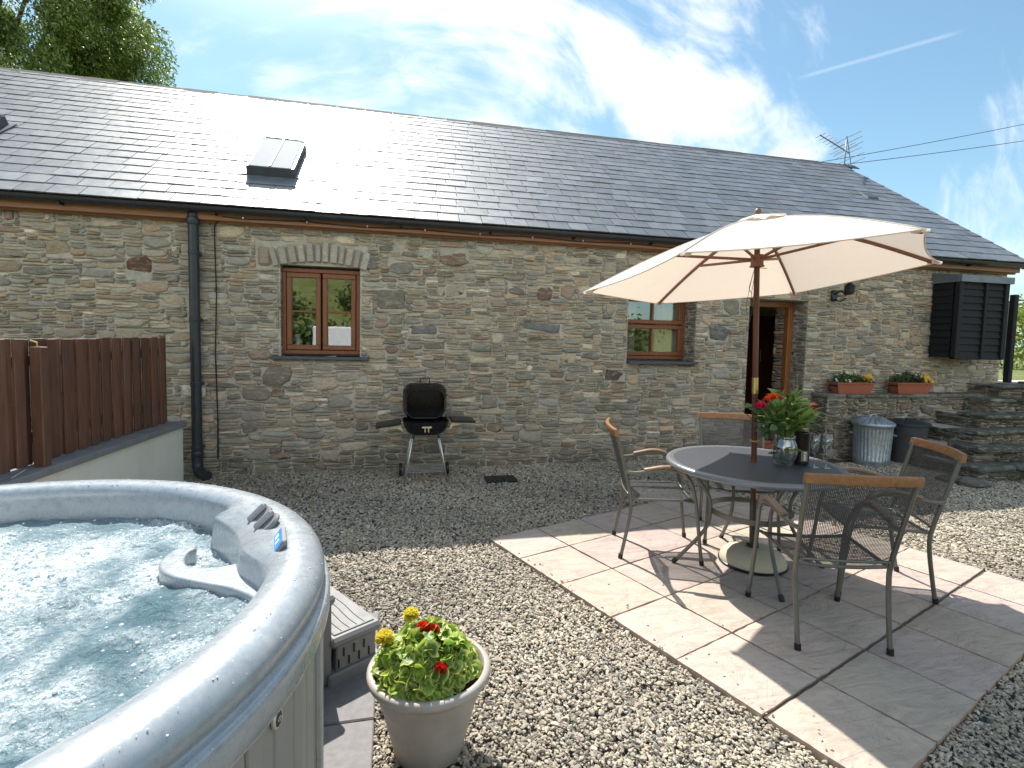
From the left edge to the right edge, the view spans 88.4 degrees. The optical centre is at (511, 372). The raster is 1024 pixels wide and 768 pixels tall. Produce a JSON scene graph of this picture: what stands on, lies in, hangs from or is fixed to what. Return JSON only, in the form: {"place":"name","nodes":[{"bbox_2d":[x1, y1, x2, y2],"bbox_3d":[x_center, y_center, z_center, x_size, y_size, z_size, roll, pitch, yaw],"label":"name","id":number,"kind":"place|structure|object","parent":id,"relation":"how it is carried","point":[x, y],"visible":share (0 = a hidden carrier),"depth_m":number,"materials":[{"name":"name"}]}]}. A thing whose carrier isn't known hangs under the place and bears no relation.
{"place":"outdoors","nodes":[
{"label":"outdoors","id":0,"kind":"place"},
{"bbox_2d":[294,315,302,349],"bbox_3d":[-2.427,-0.446,5.987,0.106,0.415,0.084,3,4,19],"label":"window vase","id":1,"kind":"object","parent":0,"point":[297,337],"depth_m":5.97,"materials":[{"name":"white ceramic"}]},
{"bbox_2d":[323,612,378,767],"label":"paving","id":2,"kind":"structure","parent":0,"point":[349,709],"depth_m":2.09,"materials":[{"name":"grey stone"}]},
{"bbox_2d":[0,479,329,767],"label":"hot tub","id":3,"kind":"object","parent":2,"relation":"on","point":[159,624],"visible":1,"depth_m":1.40,"materials":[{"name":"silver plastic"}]},
{"bbox_2d":[323,586,380,687],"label":"tub steps","id":4,"kind":"structure","parent":2,"relation":"on","point":[349,644],"depth_m":2.39,"materials":[{"name":"grey plastic"}]},
{"bbox_2d":[0,0,1023,350],"label":"sky","id":5,"kind":"structure","parent":0,"point":[761,77],"materials":[{"name":"blue"}]},
{"bbox_2d":[183,459,1023,767],"bbox_3d":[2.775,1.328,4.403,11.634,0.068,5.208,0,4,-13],"label":"gravel","id":6,"kind":"structure","parent":0,"point":[995,495],"depth_m":3.22,"materials":[{"name":"grey gravel"}]},
{"bbox_2d":[375,378,475,483],"bbox_3d":[-0.924,0.606,5.623,1.029,1.074,0.466,0,4,-13],"label":"barbecue","id":7,"kind":"object","parent":6,"relation":"on","point":[424,407],"visible":1,"depth_m":5.68,"materials":[{"name":"black metal"}]},
{"bbox_2d":[366,637,490,767],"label":"flower pot","id":8,"kind":"object","parent":6,"relation":"on","point":[430,734],"visible":0.61,"depth_m":1.83,"materials":[{"name":"white ceramic"}]},
{"bbox_2d":[370,597,483,701],"bbox_3d":[-0.313,1.037,1.955,0.417,0.242,0.399,0,4,-13],"label":"potted geranium","id":9,"kind":"object","parent":8,"relation":"on","point":[428,658],"visible":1,"depth_m":1.87,"materials":[{"name":"green plant"}]},
{"bbox_2d":[483,475,517,483],"bbox_3d":[-0.124,1.157,5.715,0.340,0.035,0.240,0,4,-13],"label":"drain cover","id":10,"kind":"object","parent":6,"relation":"on","point":[500,479],"visible":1,"depth_m":5.67,"materials":[{"name":"black plastic"}]},
{"bbox_2d":[764,440,778,449],"bbox_3d":[3.350,1.039,6.947,0.304,0.250,0.304,0,4,-13],"label":"terracotta pot","id":11,"kind":"object","parent":6,"relation":"on","point":[768,444],"visible":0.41,"depth_m":6.82,"materials":[{"name":"ceramic"}]},
{"bbox_2d":[848,414,896,466],"bbox_3d":[4.724,0.868,6.910,0.488,0.660,0.488,0,4,-13],"label":"galvanised bin","id":12,"kind":"object","parent":6,"relation":"on","point":[872,438],"visible":1,"depth_m":6.75,"materials":[{"name":"metal"}]},
{"bbox_2d":[888,418,931,463],"bbox_3d":[5.304,0.901,7.066,0.510,0.600,0.494,0,4,-13],"label":"plastic bin","id":13,"kind":"object","parent":6,"relation":"on","point":[906,430],"visible":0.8,"depth_m":6.93,"materials":[{"name":"black plastic"}]},
{"bbox_2d":[936,474,958,481],"bbox_3d":[5.102,1.240,6.143,0.279,0.090,0.216,0,4,-13],"label":"loose stone","id":14,"kind":"object","parent":6,"relation":"on","point":[946,478],"visible":0.28,"depth_m":6.10,"materials":[{"name":"grey stone"}]},
{"bbox_2d":[954,476,992,487],"bbox_3d":[5.229,1.253,5.988,0.395,0.111,0.282,0,4,-13],"label":"loose stone","id":15,"kind":"object","parent":6,"relation":"on","point":[965,481],"visible":0.88,"depth_m":5.90,"materials":[{"name":"grey stone"}]},
{"bbox_2d":[490,489,1023,767],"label":"patio","id":16,"kind":"structure","parent":0,"point":[918,695],"depth_m":2.90,"materials":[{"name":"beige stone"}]},
{"bbox_2d":[606,418,703,565],"bbox_3d":[1.020,0.837,3.883,0.676,0.927,0.597,2,4,5],"label":"garden chair","id":17,"kind":"object","parent":16,"relation":"on","point":[615,438],"visible":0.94,"depth_m":3.73,"materials":[{"name":"metal"}]},
{"bbox_2d":[698,412,781,550],"bbox_3d":[1.803,0.830,4.244,0.597,0.927,0.676,2,4,12],"label":"garden chair","id":18,"kind":"object","parent":16,"relation":"on","point":[742,439],"visible":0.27,"depth_m":4.49,"materials":[{"name":"grey metal"}]},
{"bbox_2d":[666,445,850,601],"bbox_3d":[1.637,0.975,3.622,1.144,0.733,1.144,0,4,-13],"label":"garden table","id":19,"kind":"object","parent":16,"relation":"on","point":[733,466],"visible":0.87,"depth_m":3.47,"materials":[{"name":"paint"}]},
{"bbox_2d":[771,435,797,466],"bbox_3d":[1.826,0.521,3.529,0.160,0.198,0.160,0,4,-13],"label":"glass vase","id":20,"kind":"object","parent":19,"relation":"on","point":[784,463],"visible":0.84,"depth_m":3.52,"materials":[{"name":"clear glass"}]},
{"bbox_2d":[744,384,829,461],"bbox_3d":[1.837,0.328,3.530,0.419,0.561,0.530,5,5,44],"label":"bouquet","id":21,"kind":"object","parent":20,"relation":"in","point":[792,413],"visible":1,"depth_m":3.47,"materials":[{"name":"green plant"}]},
{"bbox_2d":[791,431,810,464],"bbox_3d":[1.963,0.510,3.580,0.118,0.220,0.118,0,4,-13],"label":"wine cooler","id":22,"kind":"object","parent":19,"relation":"on","point":[802,439],"visible":0.84,"depth_m":3.53,"materials":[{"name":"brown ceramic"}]},
{"bbox_2d":[583,208,941,576],"bbox_3d":[1.593,0.118,3.594,2.052,2.424,2.226,0,4,-13],"label":"parasol","id":23,"kind":"object","parent":16,"relation":"on","point":[757,255],"visible":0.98,"depth_m":3.59,"materials":[{"name":"beige fabric"}]},
{"bbox_2d":[745,472,924,655],"bbox_3d":[1.686,0.924,2.832,0.597,0.927,0.676,2,4,3],"label":"garden chair","id":24,"kind":"object","parent":16,"relation":"on","point":[915,484],"visible":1,"depth_m":2.60,"materials":[{"name":"grey metal"}]},
{"bbox_2d":[808,437,967,603],"bbox_3d":[2.375,0.902,3.395,0.676,0.927,0.597,2,4,11],"label":"garden chair","id":25,"kind":"object","parent":16,"relation":"on","point":[959,456],"visible":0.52,"depth_m":3.27,"materials":[{"name":"grey metal"}]},
{"bbox_2d":[998,358,1023,379],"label":"ground","id":26,"kind":"structure","parent":0,"point":[1017,373],"depth_m":11.99,"materials":[{"name":"green plant"}]},
{"bbox_2d":[1000,293,1023,368],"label":"hedge","id":27,"kind":"object","parent":26,"relation":"on","point":[1019,338],"visible":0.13,"depth_m":14.33,"materials":[{"name":"green plant"}]},
{"bbox_3d":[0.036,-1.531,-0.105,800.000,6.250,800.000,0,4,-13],"label":"ground","id":28,"kind":"structure","parent":0,"visible":0},
{"bbox_2d":[0,0,179,86],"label":"ash tree","id":29,"kind":"object","parent":28,"relation":"on","point":[71,39],"visible":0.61,"depth_m":12.53,"materials":[{"name":"green plant"}]},
{"bbox_2d":[0,421,186,484],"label":"garden wall","id":30,"kind":"structure","parent":28,"relation":"on","point":[153,453],"depth_m":4.40,"materials":[{"name":"white paint"}]},
{"bbox_2d":[0,337,166,474],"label":"timber fence","id":31,"kind":"object","parent":30,"relation":"on","point":[51,432],"visible":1,"depth_m":3.94,"materials":[{"name":"brown wood"}]},
{"bbox_2d":[0,67,1023,480],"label":"stone cottage","id":32,"kind":"structure","parent":28,"relation":"on","point":[220,241],"depth_m":6.33,"materials":[{"name":"grey stone"}]},
{"bbox_2d":[270,267,368,360],"bbox_3d":[-2.146,-0.658,6.001,1.700,1.001,0.540,0,4,-13],"label":"window","id":33,"kind":"structure","parent":32,"relation":"in","point":[301,352],"depth_m":5.86,"materials":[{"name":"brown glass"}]},
{"bbox_2d":[626,300,698,364],"bbox_3d":[1.884,-0.578,6.900,0.960,0.908,0.537,0,4,-13],"label":"window","id":34,"kind":"structure","parent":32,"relation":"in","point":[666,338],"depth_m":7.08,"materials":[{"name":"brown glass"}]},
{"bbox_2d":[816,131,864,168],"bbox_3d":[6.660,-4.485,10.901,1.169,1.040,0.452,0,4,-16],"label":"tv aerial","id":35,"kind":"object","parent":32,"relation":"attached to","point":[845,147],"visible":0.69,"depth_m":10.91,"materials":[{"name":"metal"}]},
{"bbox_2d":[831,282,854,301],"bbox_3d":[4.477,-1.098,7.125,0.122,0.279,0.283,-1,5,-33],"label":"wall lamp","id":36,"kind":"object","parent":32,"relation":"attached to","point":[849,288],"visible":0.97,"depth_m":7.06,"materials":[{"name":"black metal"}]},
{"bbox_2d":[822,124,1023,161],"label":"power line","id":37,"kind":"object","parent":32,"relation":"attached to","point":[923,143],"visible":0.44,"depth_m":19.30,"materials":[{"name":"black plastic"}]},
{"bbox_2d":[845,141,1021,164],"bbox_3d":[19.486,-9.187,19.738,38.304,8.220,0.021,0,4,-13],"label":"power line","id":38,"kind":"object","parent":32,"relation":"attached to","point":[934,153],"visible":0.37,"depth_m":18.81,"materials":[{"name":"black plastic"}]},
{"bbox_2d":[809,392,987,460],"bbox_3d":[5.601,0.772,7.516,2.985,0.969,0.335,0,4,-13],"label":"stone ledge","id":39,"kind":"object","parent":28,"relation":"on","point":[840,412],"visible":0.43,"depth_m":7.19,"materials":[{"name":"grey stone"}]},
{"bbox_2d":[827,381,876,393],"bbox_3d":[4.679,0.207,7.262,0.640,0.158,0.186,0,4,-13],"label":"window box","id":40,"kind":"object","parent":39,"relation":"on","point":[843,387],"visible":0.93,"depth_m":7.19,"materials":[{"name":"ceramic"}]},
{"bbox_2d":[827,371,874,384],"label":"pansies","id":41,"kind":"object","parent":40,"relation":"in","point":[868,378],"visible":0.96,"depth_m":7.22,"materials":[{"name":"green plant"}]},
{"bbox_2d":[886,382,933,393],"bbox_3d":[5.653,0.214,7.486,0.640,0.158,0.186,0,4,-13],"label":"window box","id":42,"kind":"object","parent":39,"relation":"on","point":[908,388],"visible":0.91,"depth_m":7.42,"materials":[{"name":"ceramic"}]},
{"bbox_2d":[889,370,933,386],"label":"pansies","id":43,"kind":"object","parent":42,"relation":"in","point":[913,378],"visible":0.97,"depth_m":7.44,"materials":[{"name":"green plant"}]},
{"bbox_2d":[909,380,1023,481],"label":"stone steps","id":44,"kind":"structure","parent":28,"relation":"on","point":[985,435],"depth_m":6.84,"materials":[{"name":"grey stone"}]},
{"bbox_2d":[1002,295,1018,382],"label":"post","id":45,"kind":"structure","parent":44,"relation":"on","point":[1008,360],"depth_m":8.13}
]}

